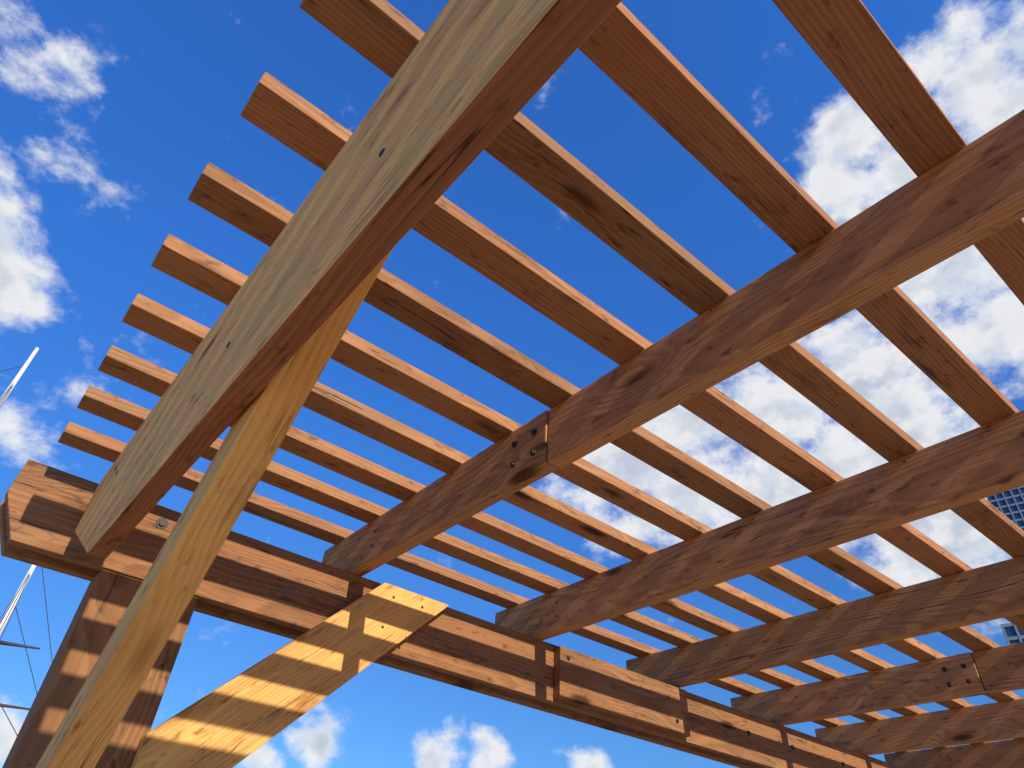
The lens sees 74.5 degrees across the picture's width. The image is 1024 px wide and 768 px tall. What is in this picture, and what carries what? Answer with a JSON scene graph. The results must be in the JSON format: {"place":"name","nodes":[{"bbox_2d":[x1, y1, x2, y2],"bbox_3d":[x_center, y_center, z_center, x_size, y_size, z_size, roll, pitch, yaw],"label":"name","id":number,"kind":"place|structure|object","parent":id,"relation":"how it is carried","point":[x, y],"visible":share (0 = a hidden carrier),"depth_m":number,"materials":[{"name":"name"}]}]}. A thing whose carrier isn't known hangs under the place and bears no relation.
{"place":"outdoors","nodes":[
{"label":"outdoors","id":0,"kind":"place"},
{"bbox_2d":[0,0,1023,767],"label":"sky","id":1,"kind":"structure","parent":0,"point":[112,112],"materials":[{"name":"blue"}]},
{"label":"ground","id":2,"kind":"structure","parent":0,"visible":0},
{"bbox_2d":[2,569,142,767],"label":"post","id":3,"kind":"object","parent":2,"relation":"on","point":[107,598],"visible":0.55,"depth_m":1.90,"materials":[{"name":"brown wood"}]},
{"bbox_2d":[36,249,392,767],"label":"knee brace","id":4,"kind":"object","parent":3,"relation":"attached to","point":[171,582],"depth_m":0.96,"materials":[{"name":"brown wood"}]},
{"bbox_2d":[0,498,762,767],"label":"beam back","id":5,"kind":"structure","parent":3,"relation":"on","point":[44,561],"depth_m":2.66,"materials":[{"name":"brown wood"}]},
{"bbox_2d":[495,410,1023,640],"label":"rafter","id":6,"kind":"object","parent":5,"relation":"on","point":[981,462],"visible":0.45,"depth_m":2.23,"materials":[{"name":"brown wood"}]},
{"bbox_2d":[626,556,1023,687],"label":"rafter","id":7,"kind":"object","parent":5,"relation":"on","point":[993,591],"visible":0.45,"depth_m":2.88,"materials":[{"name":"brown wood"}]},
{"bbox_2d":[5,459,900,767],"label":"beam front","id":8,"kind":"structure","parent":3,"relation":"on","point":[45,505],"depth_m":2.48,"materials":[{"name":"brown wood"}]},
{"bbox_2d":[156,518,167,528],"bbox_3d":[-1.141,0.454,2.199,0.038,0.038,0.008,30,-45,-28],"label":"bolt","id":9,"kind":"object","parent":8,"relation":"attached to","point":[161,523],"visible":1,"depth_m":2.20,"materials":[{"name":"grey metal"}]},
{"bbox_2d":[75,0,621,558],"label":"side girder","id":10,"kind":"object","parent":8,"relation":"attached to","point":[471,78],"visible":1,"depth_m":0.83,"materials":[{"name":"brown wood"}]},
{"bbox_2d":[322,410,557,576],"bbox_3d":[-0.332,0.475,2.381,0.053,0.184,1.400,30,-45,-28],"label":"rafter","id":11,"kind":"object","parent":8,"relation":"on","point":[489,476],"visible":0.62,"depth_m":2.21,"materials":[{"name":"brown wood"}]},
{"bbox_2d":[58,422,914,752],"bbox_3d":[2.243,2.339,4.607,9.860,0.042,0.092,30,-45,-28],"label":"slat","id":12,"kind":"object","parent":11,"relation":"on","point":[86,440],"visible":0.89,"depth_m":2.91,"materials":[{"name":"brown wood"}]},
{"bbox_2d":[510,461,515,467],"bbox_3d":[0.000,0.237,1.995,0.008,0.023,0.023,30,-45,-28],"label":"bolt","id":13,"kind":"object","parent":11,"relation":"attached to","point":[512,464],"visible":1,"depth_m":1.99,"materials":[{"name":"black metal"}]},
{"bbox_2d":[511,441,516,447],"bbox_3d":[0.005,0.182,2.040,0.008,0.023,0.023,30,-45,-28],"label":"bolt","id":14,"kind":"object","parent":11,"relation":"attached to","point":[514,444],"visible":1,"depth_m":2.04,"materials":[{"name":"black metal"}]},
{"bbox_2d":[530,449,535,455],"bbox_3d":[0.058,0.197,1.939,0.008,0.023,0.023,30,-45,-28],"label":"bolt","id":15,"kind":"object","parent":11,"relation":"attached to","point":[532,452],"visible":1,"depth_m":1.94,"materials":[{"name":"black metal"}]},
{"bbox_2d":[531,429,536,435],"bbox_3d":[0.063,0.141,1.984,0.008,0.023,0.023,30,-45,-28],"label":"bolt","id":16,"kind":"object","parent":11,"relation":"attached to","point":[533,432],"visible":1,"depth_m":1.98,"materials":[{"name":"black metal"}]},
{"bbox_2d":[151,234,1022,701],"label":"slat","id":17,"kind":"object","parent":11,"relation":"on","point":[187,264],"visible":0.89,"depth_m":2.04,"materials":[{"name":"brown wood"}]},
{"bbox_2d":[554,646,689,737],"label":"splice block","id":18,"kind":"structure","parent":8,"relation":"attached to","point":[586,681],"depth_m":3.12,"materials":[{"name":"brown wood"}]},
{"bbox_2d":[730,652,987,725],"bbox_3d":[1.815,1.715,3.698,0.053,0.184,1.400,30,-45,-28],"label":"rafter","id":19,"kind":"object","parent":8,"relation":"on","point":[918,683],"visible":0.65,"depth_m":3.58,"materials":[{"name":"brown wood"}]},
{"bbox_2d":[815,698,1023,754],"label":"rafter","id":20,"kind":"object","parent":8,"relation":"on","point":[998,721],"visible":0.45,"depth_m":4.09,"materials":[{"name":"brown wood"}]},
{"bbox_2d":[884,738,1023,767],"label":"rafter","id":21,"kind":"object","parent":8,"relation":"on","point":[1003,754],"visible":0.88,"depth_m":4.66,"materials":[{"name":"brown wood"}]},
{"bbox_2d":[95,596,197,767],"bbox_3d":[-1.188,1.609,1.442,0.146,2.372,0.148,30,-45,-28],"label":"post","id":22,"kind":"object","parent":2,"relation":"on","point":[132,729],"visible":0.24,"depth_m":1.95,"materials":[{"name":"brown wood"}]},
{"bbox_2d":[131,583,448,767],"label":"knee brace","id":23,"kind":"object","parent":22,"relation":"attached to","point":[234,721],"visible":1,"depth_m":2.17,"materials":[{"name":"brown wood"}]},
{"bbox_2d":[986,486,1023,557],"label":"office tower","id":24,"kind":"structure","parent":2,"relation":"on","point":[1009,504],"depth_m":263.91,"materials":[{"name":"blue glass"}]},
{"bbox_2d":[1000,623,1023,644],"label":"office tower","id":25,"kind":"structure","parent":2,"relation":"on","point":[1013,633],"depth_m":169.07,"materials":[{"name":"white glass"}]},
{"bbox_3d":[5.632,1.583,0.740,0.146,2.372,0.154,30,-45,-28],"label":"post","id":26,"kind":"object","parent":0,"visible":0},
{"bbox_3d":[5.318,0.389,1.382,9.906,0.242,0.043,30,-45,-28],"label":"rear beam front","id":27,"kind":"object","parent":26,"relation":"on","visible":0},
{"bbox_2d":[547,109,1023,468],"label":"rafter","id":28,"kind":"object","parent":27,"relation":"on","point":[967,196],"visible":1,"depth_m":1.41,"materials":[{"name":"brown wood"}]},
{"bbox_2d":[241,72,1023,630],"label":"slat","id":29,"kind":"object","parent":28,"relation":"on","point":[293,120],"visible":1,"depth_m":1.64,"materials":[{"name":"brown wood"}]},
{"bbox_2d":[972,642,1023,693],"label":"rafter","id":30,"kind":"object","parent":27,"relation":"on","point":[1001,669],"visible":1,"depth_m":3.19,"materials":[{"name":"brown wood"}]},
{"bbox_3d":[0.266,-0.809,0.739,0.053,0.184,5.364,30,-45,-28],"label":"rafter","id":31,"kind":"object","parent":27,"relation":"on","visible":0},
{"bbox_2d":[77,385,955,747],"bbox_3d":[2.419,2.215,4.437,9.860,0.042,0.092,30,-45,-28],"label":"slat","id":32,"kind":"object","parent":31,"relation":"on","point":[125,413],"visible":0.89,"depth_m":2.63,"materials":[{"name":"brown wood"}]},
{"bbox_2d":[98,345,993,743],"bbox_3d":[2.580,2.101,4.281,9.861,0.042,0.092,30,-45,-28],"label":"slat","id":33,"kind":"object","parent":31,"relation":"on","point":[136,371],"visible":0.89,"depth_m":2.44,"materials":[{"name":"brown wood"}]},
{"bbox_2d":[122,293,1019,738],"bbox_3d":[2.754,1.976,4.109,9.867,0.042,0.092,30,-45,-28],"label":"slat","id":34,"kind":"object","parent":31,"relation":"on","point":[164,323],"visible":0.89,"depth_m":2.23,"materials":[{"name":"brown wood"}]},
{"bbox_2d":[188,163,1000,651],"bbox_3d":[3.089,1.738,3.783,9.870,0.042,0.092,30,-45,-28],"label":"slat","id":35,"kind":"object","parent":31,"relation":"on","point":[230,199],"visible":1,"depth_m":1.84,"materials":[{"name":"brown wood"}]},
{"bbox_2d":[300,0,1023,557],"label":"slat","id":36,"kind":"object","parent":31,"relation":"on","point":[384,36],"visible":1,"depth_m":1.48,"materials":[{"name":"brown wood"}]},
{"bbox_2d":[578,2,1019,425],"bbox_3d":[3.608,1.375,3.285,9.864,0.042,0.092,30,-45,-28],"label":"slat","id":37,"kind":"object","parent":31,"relation":"on","point":[626,51],"depth_m":1.35,"materials":[{"name":"brown wood"}]},
{"bbox_2d":[772,0,1023,304],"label":"slat","id":38,"kind":"object","parent":31,"relation":"on","point":[852,46],"depth_m":1.20,"materials":[{"name":"brown wood"}]},
{"label":"water","id":39,"kind":"structure","parent":0,"visible":0},
{"bbox_2d":[0,347,51,734],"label":"sailing ship","id":40,"kind":"object","parent":39,"relation":"on","point":[10,608],"visible":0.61,"depth_m":48.42,"materials":[{"name":"white paint"}]}
]}

